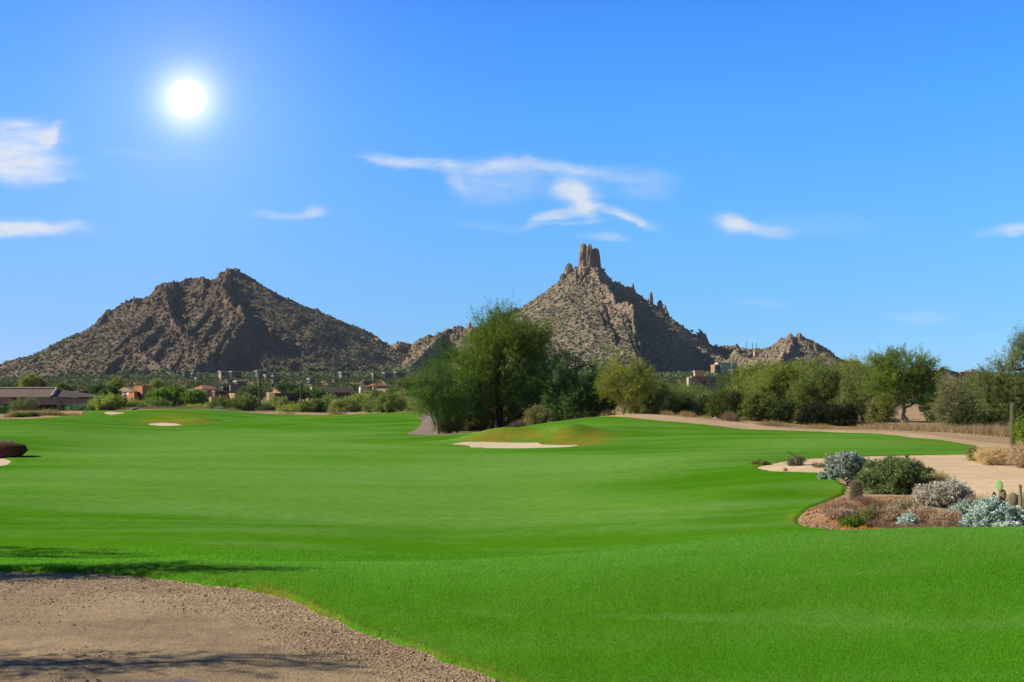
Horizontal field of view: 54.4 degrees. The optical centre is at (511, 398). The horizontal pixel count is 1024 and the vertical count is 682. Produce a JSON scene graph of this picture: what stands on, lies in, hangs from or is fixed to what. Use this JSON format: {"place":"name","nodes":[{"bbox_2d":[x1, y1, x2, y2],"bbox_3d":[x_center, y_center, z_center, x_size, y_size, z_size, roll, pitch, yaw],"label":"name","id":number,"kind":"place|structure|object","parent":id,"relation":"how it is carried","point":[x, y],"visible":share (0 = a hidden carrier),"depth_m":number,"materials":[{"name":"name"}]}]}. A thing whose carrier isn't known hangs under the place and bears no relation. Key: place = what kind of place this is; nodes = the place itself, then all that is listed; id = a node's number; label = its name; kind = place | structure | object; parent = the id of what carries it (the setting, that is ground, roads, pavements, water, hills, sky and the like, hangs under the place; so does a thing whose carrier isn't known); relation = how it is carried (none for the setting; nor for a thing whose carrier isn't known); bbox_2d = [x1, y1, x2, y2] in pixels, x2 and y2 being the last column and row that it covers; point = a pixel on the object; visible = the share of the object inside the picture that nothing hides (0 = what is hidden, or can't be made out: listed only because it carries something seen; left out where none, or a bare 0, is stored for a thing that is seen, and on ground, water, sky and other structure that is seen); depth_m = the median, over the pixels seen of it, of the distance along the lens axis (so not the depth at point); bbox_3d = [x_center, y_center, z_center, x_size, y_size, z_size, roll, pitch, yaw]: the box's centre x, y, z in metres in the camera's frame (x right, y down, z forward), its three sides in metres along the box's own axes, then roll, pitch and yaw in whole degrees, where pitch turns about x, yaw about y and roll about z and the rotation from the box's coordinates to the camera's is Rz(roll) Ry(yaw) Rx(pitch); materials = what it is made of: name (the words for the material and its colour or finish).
{"place":"outdoors","nodes":[
{"label":"outdoors","id":0,"kind":"place"},
{"bbox_2d":[0,572,501,681],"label":"gravel path","id":1,"kind":"structure","parent":0,"point":[202,646],"depth_m":7.04,"materials":[{"name":"beige gravel"}]},
{"bbox_2d":[0,412,576,465],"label":"bunker sand","id":2,"kind":"structure","parent":0,"point":[3,461],"depth_m":67.42,"materials":[{"name":"beige sand"}]},
{"bbox_2d":[408,412,458,434],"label":"paved path","id":3,"kind":"structure","parent":0,"point":[425,427],"depth_m":105.58,"materials":[{"name":"grey concrete"}]},
{"bbox_2d":[0,266,981,378],"bbox_3d":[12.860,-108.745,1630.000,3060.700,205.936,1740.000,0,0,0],"label":"hills","id":4,"kind":"structure","parent":0,"point":[699,359],"depth_m":1334.51,"materials":[{"name":"brown stone"}]},
{"bbox_2d":[0,266,858,377],"bbox_3d":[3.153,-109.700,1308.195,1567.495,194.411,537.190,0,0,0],"label":"boulders","id":5,"kind":"object","parent":4,"relation":"on","point":[187,339],"visible":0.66,"depth_m":1320.40,"materials":[{"name":"stone"}]},
{"bbox_2d":[0,269,1022,378],"bbox_3d":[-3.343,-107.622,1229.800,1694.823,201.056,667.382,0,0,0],"label":"desert scrub","id":6,"kind":"object","parent":4,"relation":"on","point":[333,372],"visible":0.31,"depth_m":1273.92,"materials":[{"name":"green plant"}]},
{"bbox_2d":[578,243,600,271],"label":"rock spire","id":7,"kind":"object","parent":4,"relation":"on","point":[589,257],"visible":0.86,"depth_m":1529.69,"materials":[{"name":"stone"}]},
{"bbox_2d":[711,362,736,372],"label":"house","id":8,"kind":"structure","parent":4,"relation":"on","point":[718,367],"depth_m":1007.88,"materials":[{"name":"beige paint"}]},
{"bbox_2d":[0,379,1021,530],"bbox_3d":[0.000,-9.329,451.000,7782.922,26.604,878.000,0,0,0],"label":"desert ground","id":9,"kind":"structure","parent":0,"point":[912,413],"depth_m":88.43,"materials":[{"name":"soil"}]},
{"bbox_2d":[6,394,40,411],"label":"shrub","id":10,"kind":"object","parent":9,"relation":"on","point":[28,403],"visible":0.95,"depth_m":134.62,"materials":[{"name":"green plant"}]},
{"bbox_2d":[17,372,39,386],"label":"tree","id":11,"kind":"object","parent":9,"relation":"on","point":[29,380],"visible":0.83,"depth_m":229.00,"materials":[{"name":"green plant"}]},
{"bbox_2d":[0,408,81,417],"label":"dry brush","id":12,"kind":"object","parent":9,"relation":"on","point":[47,412],"visible":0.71,"depth_m":121.52,"materials":[{"name":"brown plant"}]},
{"bbox_2d":[0,387,126,410],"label":"house","id":13,"kind":"structure","parent":9,"relation":"on","point":[14,393],"depth_m":176.09,"materials":[{"name":"beige paint"}]},
{"bbox_2d":[87,390,131,409],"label":"shrub","id":14,"kind":"object","parent":9,"relation":"on","point":[111,400],"visible":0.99,"depth_m":167.05,"materials":[{"name":"green plant"}]},
{"bbox_2d":[96,384,123,397],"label":"tree","id":15,"kind":"object","parent":9,"relation":"on","point":[113,390],"visible":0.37,"depth_m":212.04,"materials":[{"name":"green plant"}]},
{"bbox_2d":[119,386,152,402],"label":"house","id":16,"kind":"structure","parent":9,"relation":"on","point":[137,392],"depth_m":250.67,"materials":[{"name":"orange paint"}]},
{"bbox_2d":[140,397,172,407],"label":"shrub","id":17,"kind":"object","parent":9,"relation":"on","point":[159,402],"visible":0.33,"depth_m":197.47,"materials":[{"name":"green plant"}]},
{"bbox_2d":[144,386,176,405],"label":"tree","id":18,"kind":"object","parent":9,"relation":"on","point":[164,393],"visible":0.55,"depth_m":204.19,"materials":[{"name":"green plant"}]},
{"bbox_2d":[177,386,209,406],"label":"tree","id":19,"kind":"object","parent":9,"relation":"on","point":[194,396],"visible":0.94,"depth_m":203.96,"materials":[{"name":"green plant"}]},
{"bbox_2d":[209,391,238,403],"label":"house","id":20,"kind":"structure","parent":9,"relation":"on","point":[222,394],"depth_m":238.17,"materials":[{"name":"beige paint"}]},
{"bbox_2d":[204,396,244,410],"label":"shrub","id":21,"kind":"object","parent":9,"relation":"on","point":[229,403],"visible":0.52,"depth_m":185.05,"materials":[{"name":"green plant"}]},
{"bbox_2d":[232,391,262,410],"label":"shrub","id":22,"kind":"object","parent":9,"relation":"on","point":[251,403],"visible":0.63,"depth_m":190.26,"materials":[{"name":"green plant"}]},
{"bbox_2d":[236,384,261,400],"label":"tree","id":23,"kind":"object","parent":9,"relation":"on","point":[250,390],"visible":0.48,"depth_m":234.94,"materials":[{"name":"green plant"}]},
{"bbox_2d":[116,405,424,414],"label":"dry brush","id":24,"kind":"object","parent":9,"relation":"on","point":[192,407],"visible":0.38,"depth_m":174.24,"materials":[{"name":"brown plant"}]},
{"bbox_2d":[261,394,292,407],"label":"shrub","id":25,"kind":"object","parent":9,"relation":"on","point":[280,401],"visible":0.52,"depth_m":204.34,"materials":[{"name":"green plant"}]},
{"bbox_2d":[266,392,298,404],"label":"house","id":26,"kind":"structure","parent":9,"relation":"on","point":[293,397],"depth_m":253.46,"materials":[{"name":"paint"}]},
{"bbox_2d":[287,385,333,400],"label":"tree","id":27,"kind":"object","parent":9,"relation":"on","point":[314,393],"visible":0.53,"depth_m":259.68,"materials":[{"name":"green plant"}]},
{"bbox_2d":[293,398,328,412],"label":"shrub","id":28,"kind":"object","parent":9,"relation":"on","point":[317,405],"visible":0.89,"depth_m":186.02,"materials":[{"name":"green plant"}]},
{"bbox_2d":[327,394,364,411],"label":"shrub","id":29,"kind":"object","parent":9,"relation":"on","point":[336,405],"visible":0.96,"depth_m":191.02,"materials":[{"name":"green plant"}]},
{"bbox_2d":[347,389,372,410],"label":"shrub","id":30,"kind":"object","parent":9,"relation":"on","point":[362,397],"visible":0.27,"depth_m":204.95,"materials":[{"name":"green plant"}]},
{"bbox_2d":[371,391,408,412],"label":"shrub","id":31,"kind":"object","parent":9,"relation":"on","point":[390,403],"visible":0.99,"depth_m":187.12,"materials":[{"name":"green plant"}]},
{"bbox_2d":[392,376,423,391],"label":"tree","id":32,"kind":"object","parent":9,"relation":"on","point":[406,382],"visible":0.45,"depth_m":298.68,"materials":[{"name":"green plant"}]},
{"bbox_2d":[403,356,477,433],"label":"palo verde tree","id":33,"kind":"object","parent":9,"relation":"on","point":[448,409],"visible":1,"depth_m":89.59,"materials":[{"name":"green plant"}]},
{"bbox_2d":[431,414,466,433],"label":"shrub","id":34,"kind":"object","parent":9,"relation":"on","point":[453,427],"visible":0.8,"depth_m":90.50,"materials":[{"name":"green plant"}]},
{"bbox_2d":[429,332,493,420],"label":"mesquite tree","id":35,"kind":"object","parent":9,"relation":"on","point":[445,355],"visible":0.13,"depth_m":106.65,"materials":[{"name":"green plant"}]},
{"bbox_2d":[439,369,497,430],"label":"mesquite tree","id":36,"kind":"object","parent":9,"relation":"on","point":[475,389],"visible":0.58,"depth_m":97.25,"materials":[{"name":"green plant"}]},
{"bbox_2d":[457,410,489,431],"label":"shrub","id":37,"kind":"object","parent":9,"relation":"on","point":[476,426],"visible":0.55,"depth_m":97.07,"materials":[{"name":"green plant"}]},
{"bbox_2d":[439,287,563,427],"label":"mesquite tree","id":38,"kind":"object","parent":9,"relation":"on","point":[506,340],"visible":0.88,"depth_m":99.06,"materials":[{"name":"green plant"}]},
{"bbox_2d":[484,405,524,428],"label":"shrub","id":39,"kind":"object","parent":9,"relation":"on","point":[511,414],"visible":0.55,"depth_m":102.42,"materials":[{"name":"green plant"}]},
{"bbox_2d":[0,374,1023,406],"bbox_3d":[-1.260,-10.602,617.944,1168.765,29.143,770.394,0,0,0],"label":"plain scrub","id":40,"kind":"object","parent":9,"relation":"on","point":[83,383],"visible":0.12,"depth_m":654.92,"materials":[{"name":"green plant"}]},
{"bbox_2d":[522,401,552,424],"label":"shrub","id":41,"kind":"object","parent":9,"relation":"on","point":[537,417],"visible":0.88,"depth_m":94.43,"materials":[{"name":"green plant"}]},
{"bbox_2d":[512,345,608,421],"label":"ironwood tree","id":42,"kind":"object","parent":9,"relation":"on","point":[572,390],"visible":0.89,"depth_m":98.13,"materials":[{"name":"green plant"}]},
{"bbox_2d":[549,406,596,421],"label":"shrub","id":43,"kind":"object","parent":9,"relation":"on","point":[567,416],"visible":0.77,"depth_m":96.01,"materials":[{"name":"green plant"}]},
{"bbox_2d":[586,392,617,414],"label":"shrub","id":44,"kind":"object","parent":9,"relation":"on","point":[605,404],"visible":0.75,"depth_m":98.47,"materials":[{"name":"green plant"}]},
{"bbox_2d":[580,341,627,410],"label":"mesquite tree","id":45,"kind":"object","parent":9,"relation":"on","point":[602,359],"visible":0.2,"depth_m":111.77,"materials":[{"name":"green plant"}]},
{"bbox_2d":[589,349,659,414],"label":"palo verde tree","id":46,"kind":"object","parent":9,"relation":"on","point":[609,387],"visible":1,"depth_m":94.59,"materials":[{"name":"green plant"}]},
{"bbox_2d":[613,368,662,413],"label":"mesquite tree","id":47,"kind":"object","parent":9,"relation":"on","point":[631,407],"visible":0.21,"depth_m":105.60,"materials":[{"name":"green plant"}]},
{"bbox_2d":[634,378,671,413],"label":"shrub","id":48,"kind":"object","parent":9,"relation":"on","point":[652,403],"visible":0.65,"depth_m":102.46,"materials":[{"name":"green plant"}]},
{"bbox_2d":[656,392,694,413],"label":"shrub","id":49,"kind":"object","parent":9,"relation":"on","point":[672,402],"visible":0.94,"depth_m":97.19,"materials":[{"name":"green plant"}]},
{"bbox_2d":[659,382,719,413],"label":"palo verde tree","id":50,"kind":"object","parent":9,"relation":"on","point":[679,390],"visible":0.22,"depth_m":107.49,"materials":[{"name":"green plant"}]},
{"bbox_2d":[690,390,712,415],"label":"shrub","id":51,"kind":"object","parent":9,"relation":"on","point":[700,404],"visible":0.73,"depth_m":94.66,"materials":[{"name":"green plant"}]},
{"bbox_2d":[686,370,722,392],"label":"house","id":52,"kind":"structure","parent":9,"relation":"on","point":[699,377],"depth_m":149.44,"materials":[{"name":"beige paint"}]},
{"bbox_2d":[703,383,737,417],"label":"shrub","id":53,"kind":"object","parent":9,"relation":"on","point":[715,408],"visible":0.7,"depth_m":92.52,"materials":[{"name":"green plant"}]},
{"bbox_2d":[710,362,754,401],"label":"mesquite tree","id":54,"kind":"object","parent":9,"relation":"on","point":[727,381],"visible":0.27,"depth_m":117.69,"materials":[{"name":"green plant"}]},
{"bbox_2d":[720,387,745,418],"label":"shrub","id":55,"kind":"object","parent":9,"relation":"on","point":[736,397],"visible":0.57,"depth_m":91.48,"materials":[{"name":"green plant"}]},
{"bbox_2d":[724,356,775,401],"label":"mesquite tree","id":56,"kind":"object","parent":9,"relation":"on","point":[742,373],"visible":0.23,"depth_m":105.95,"materials":[{"name":"green plant"}]},
{"bbox_2d":[732,388,772,421],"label":"shrub","id":57,"kind":"object","parent":9,"relation":"on","point":[749,410],"visible":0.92,"depth_m":90.51,"materials":[{"name":"green plant"}]},
{"bbox_2d":[741,358,814,419],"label":"palo verde tree","id":58,"kind":"object","parent":9,"relation":"on","point":[779,376],"visible":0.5,"depth_m":96.11,"materials":[{"name":"green plant"}]},
{"bbox_2d":[760,396,797,422],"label":"shrub","id":59,"kind":"object","parent":9,"relation":"on","point":[779,410],"visible":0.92,"depth_m":89.42,"materials":[{"name":"green plant"}]},
{"bbox_2d":[790,352,830,393],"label":"mesquite tree","id":60,"kind":"object","parent":9,"relation":"on","point":[807,364],"visible":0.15,"depth_m":107.37,"materials":[{"name":"green plant"}]},
{"bbox_2d":[790,399,833,424],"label":"shrub","id":61,"kind":"object","parent":9,"relation":"on","point":[811,413],"visible":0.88,"depth_m":87.34,"materials":[{"name":"green plant"}]},
{"bbox_2d":[751,420,882,428],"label":"dry brush","id":62,"kind":"object","parent":9,"relation":"on","point":[815,426],"visible":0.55,"depth_m":81.23,"materials":[{"name":"brown plant"}]},
{"bbox_2d":[783,356,861,411],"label":"palo verde tree","id":63,"kind":"object","parent":9,"relation":"on","point":[806,390],"visible":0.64,"depth_m":92.12,"materials":[{"name":"green plant"}]},
{"bbox_2d":[819,398,862,425],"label":"shrub","id":64,"kind":"object","parent":9,"relation":"on","point":[844,416],"visible":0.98,"depth_m":86.41,"materials":[{"name":"green plant"}]},
{"bbox_2d":[823,451,867,484],"bbox_3d":[9.981,2.103,29.657,1.441,1.110,1.177,0,0,0],"label":"brittlebush","id":65,"kind":"object","parent":9,"relation":"on","point":[850,464],"visible":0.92,"depth_m":29.47,"materials":[{"name":"grey plant"}]},
{"bbox_2d":[824,353,868,408],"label":"mesquite tree","id":66,"kind":"object","parent":9,"relation":"on","point":[847,363],"visible":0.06,"depth_m":100.49,"materials":[{"name":"green plant"}]},
{"bbox_2d":[828,353,879,425],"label":"palo verde tree","id":67,"kind":"object","parent":9,"relation":"on","point":[849,395],"visible":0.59,"depth_m":87.70,"materials":[{"name":"green plant"}]},
{"bbox_2d":[800,495,936,529],"bbox_3d":[8.233,2.511,23.215,2.582,0.356,7.694,0,0,23],"label":"planting bed","id":68,"kind":"object","parent":9,"relation":"on","point":[820,520],"visible":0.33,"depth_m":21.91,"materials":[{"name":"brown gravel"}]},
{"bbox_2d":[821,506,858,519],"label":"shrub","id":69,"kind":"object","parent":68,"relation":"on","point":[836,512],"visible":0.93,"depth_m":21.12,"materials":[{"name":"brown plant"}]},
{"bbox_2d":[838,513,865,527],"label":"shrub","id":70,"kind":"object","parent":68,"relation":"on","point":[855,520],"visible":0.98,"depth_m":20.44,"materials":[{"name":"green plant"}]},
{"bbox_2d":[848,480,863,498],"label":"barrel cactus","id":71,"kind":"object","parent":68,"relation":"on","point":[855,488],"visible":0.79,"depth_m":24.42,"materials":[{"name":"green plant"}]},
{"bbox_2d":[857,504,882,521],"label":"shrub","id":72,"kind":"object","parent":68,"relation":"on","point":[869,512],"visible":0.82,"depth_m":20.95,"materials":[{"name":"green plant"}]},
{"bbox_2d":[872,505,903,522],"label":"shrub","id":73,"kind":"object","parent":68,"relation":"on","point":[891,514],"visible":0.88,"depth_m":20.81,"materials":[{"name":"brown plant"}]},
{"bbox_2d":[818,492,982,528],"bbox_3d":[8.381,2.402,21.109,2.797,0.553,3.814,0,0,-42],"label":"ground cover","id":74,"kind":"object","parent":68,"relation":"on","point":[867,501],"visible":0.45,"depth_m":21.18,"materials":[{"name":"brown plant"}]},
{"bbox_2d":[887,492,923,512],"bbox_3d":[8.667,2.352,22.021,0.938,0.552,0.893,0,0,0],"label":"shrub","id":75,"kind":"object","parent":68,"relation":"on","point":[902,503],"visible":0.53,"depth_m":21.91,"materials":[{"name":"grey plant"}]},
{"bbox_2d":[895,510,918,524],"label":"brittlebush","id":76,"kind":"object","parent":68,"relation":"on","point":[907,518],"visible":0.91,"depth_m":20.41,"materials":[{"name":"grey plant"}]},
{"bbox_2d":[903,502,940,522],"bbox_3d":[8.582,2.454,20.876,0.907,0.564,0.849,0,0,23],"label":"shrub","id":77,"kind":"object","parent":68,"relation":"on","point":[920,513],"visible":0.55,"depth_m":20.74,"materials":[{"name":"brown plant"}]},
{"bbox_2d":[909,475,976,506],"bbox_3d":[10.260,2.227,23.589,1.669,0.828,1.292,0,0,0],"label":"brittlebush","id":78,"kind":"object","parent":68,"relation":"on","point":[954,490],"visible":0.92,"depth_m":23.36,"materials":[{"name":"grey plant"}]},
{"bbox_2d":[863,395,900,424],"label":"shrub","id":79,"kind":"object","parent":9,"relation":"on","point":[876,414],"visible":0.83,"depth_m":83.65,"materials":[{"name":"green plant"}]},
{"bbox_2d":[852,454,938,494],"bbox_3d":[10.513,2.095,27.312,2.363,1.212,1.793,0,0,0],"label":"shrub","id":80,"kind":"object","parent":9,"relation":"on","point":[881,477],"visible":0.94,"depth_m":27.05,"materials":[{"name":"green plant"}]},
{"bbox_2d":[852,341,952,423],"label":"palo verde tree","id":81,"kind":"object","parent":9,"relation":"on","point":[900,380],"visible":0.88,"depth_m":79.42,"materials":[{"name":"green plant"}]},
{"bbox_2d":[918,382,950,423],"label":"shrub","id":82,"kind":"object","parent":9,"relation":"on","point":[928,399],"visible":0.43,"depth_m":78.06,"materials":[{"name":"green plant"}]},
{"bbox_2d":[854,420,1017,437],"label":"dry brush","id":83,"kind":"object","parent":9,"relation":"on","point":[998,430],"visible":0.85,"depth_m":70.98,"materials":[{"name":"brown plant"}]},
{"bbox_2d":[925,505,962,525],"bbox_3d":[8.876,2.437,20.259,0.850,0.518,0.817,0,0,29],"label":"shrub","id":84,"kind":"object","parent":9,"relation":"on","point":[952,516],"visible":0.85,"depth_m":20.15,"materials":[{"name":"brown plant"}]},
{"bbox_2d":[935,406,955,426],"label":"shrub","id":85,"kind":"object","parent":9,"relation":"on","point":[946,420],"visible":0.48,"depth_m":75.64,"materials":[{"name":"green plant"}]},
{"bbox_2d":[925,366,995,428],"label":"thorn tree","id":86,"kind":"object","parent":9,"relation":"on","point":[950,390],"visible":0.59,"depth_m":75.66,"materials":[{"name":"green plant"}]},
{"bbox_2d":[947,497,976,514],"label":"brittlebush","id":87,"kind":"object","parent":9,"relation":"on","point":[962,505],"visible":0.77,"depth_m":22.26,"materials":[{"name":"grey plant"}]},
{"bbox_2d":[949,400,981,427],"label":"shrub","id":88,"kind":"object","parent":9,"relation":"on","point":[962,415],"visible":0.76,"depth_m":72.64,"materials":[{"name":"green plant"}]},
{"bbox_2d":[956,324,1023,425],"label":"mesquite tree","id":89,"kind":"object","parent":9,"relation":"on","point":[988,379],"visible":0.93,"depth_m":67.72,"materials":[{"name":"green plant"}]},
{"bbox_2d":[970,402,1009,427],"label":"shrub","id":90,"kind":"object","parent":9,"relation":"on","point":[983,418],"visible":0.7,"depth_m":70.54,"materials":[{"name":"green plant"}]},
{"bbox_2d":[957,495,1023,526],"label":"brittlebush","id":91,"kind":"object","parent":9,"relation":"on","point":[985,512],"visible":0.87,"depth_m":19.68,"materials":[{"name":"grey plant"}]},
{"bbox_2d":[988,519,1022,526],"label":"brittlebush","id":92,"kind":"object","parent":9,"relation":"on","point":[996,523],"visible":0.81,"depth_m":19.39,"materials":[{"name":"grey plant"}]},
{"bbox_2d":[1009,402,1016,445],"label":"saguaro cactus","id":93,"kind":"object","parent":9,"relation":"on","point":[1012,410],"visible":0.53,"depth_m":57.90,"materials":[{"name":"green plant"}]},
{"bbox_2d":[1011,413,1023,445],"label":"shrub","id":94,"kind":"object","parent":9,"relation":"on","point":[1019,430],"visible":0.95,"depth_m":55.02,"materials":[{"name":"green plant"}]},
{"bbox_2d":[0,409,1023,681],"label":"lawn","id":95,"kind":"structure","parent":0,"point":[380,483],"depth_m":23.53,"materials":[{"name":"green plant"}]},
{"bbox_2d":[0,442,27,457],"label":"boulder","id":96,"kind":"object","parent":95,"relation":"on","point":[7,449],"visible":1,"depth_m":50.86,"materials":[{"name":"stone"}]},
{"bbox_2d":[0,526,1023,681],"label":"turf blades","id":97,"kind":"object","parent":95,"relation":"on","point":[370,562],"visible":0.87,"depth_m":8.59,"materials":[{"name":"green plant"}]},
{"bbox_2d":[0,0,1023,372],"label":"sky","id":98,"kind":"structure","parent":0,"point":[847,176],"materials":[{"name":"blue"}]},
{"bbox_2d":[611,414,1020,447],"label":"cart path","id":99,"kind":"structure","parent":0,"point":[741,425],"depth_m":79.25,"materials":[{"name":"beige concrete"}]},
{"bbox_2d":[758,454,1023,501],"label":"waste sand","id":100,"kind":"structure","parent":0,"point":[980,478],"depth_m":34.88,"materials":[{"name":"beige sand"}]},
{"bbox_2d":[971,442,1015,464],"bbox_3d":[18.181,2.122,37.468,1.886,1.049,1.410,0,0,0],"label":"shrub","id":101,"kind":"object","parent":100,"relation":"on","point":[987,455],"visible":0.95,"depth_m":37.32,"materials":[{"name":"beige plant"}]},
{"bbox_2d":[1005,438,1023,468],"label":"shrub","id":102,"kind":"object","parent":100,"relation":"on","point":[1016,457],"visible":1,"depth_m":35.57,"materials":[{"name":"beige plant"}]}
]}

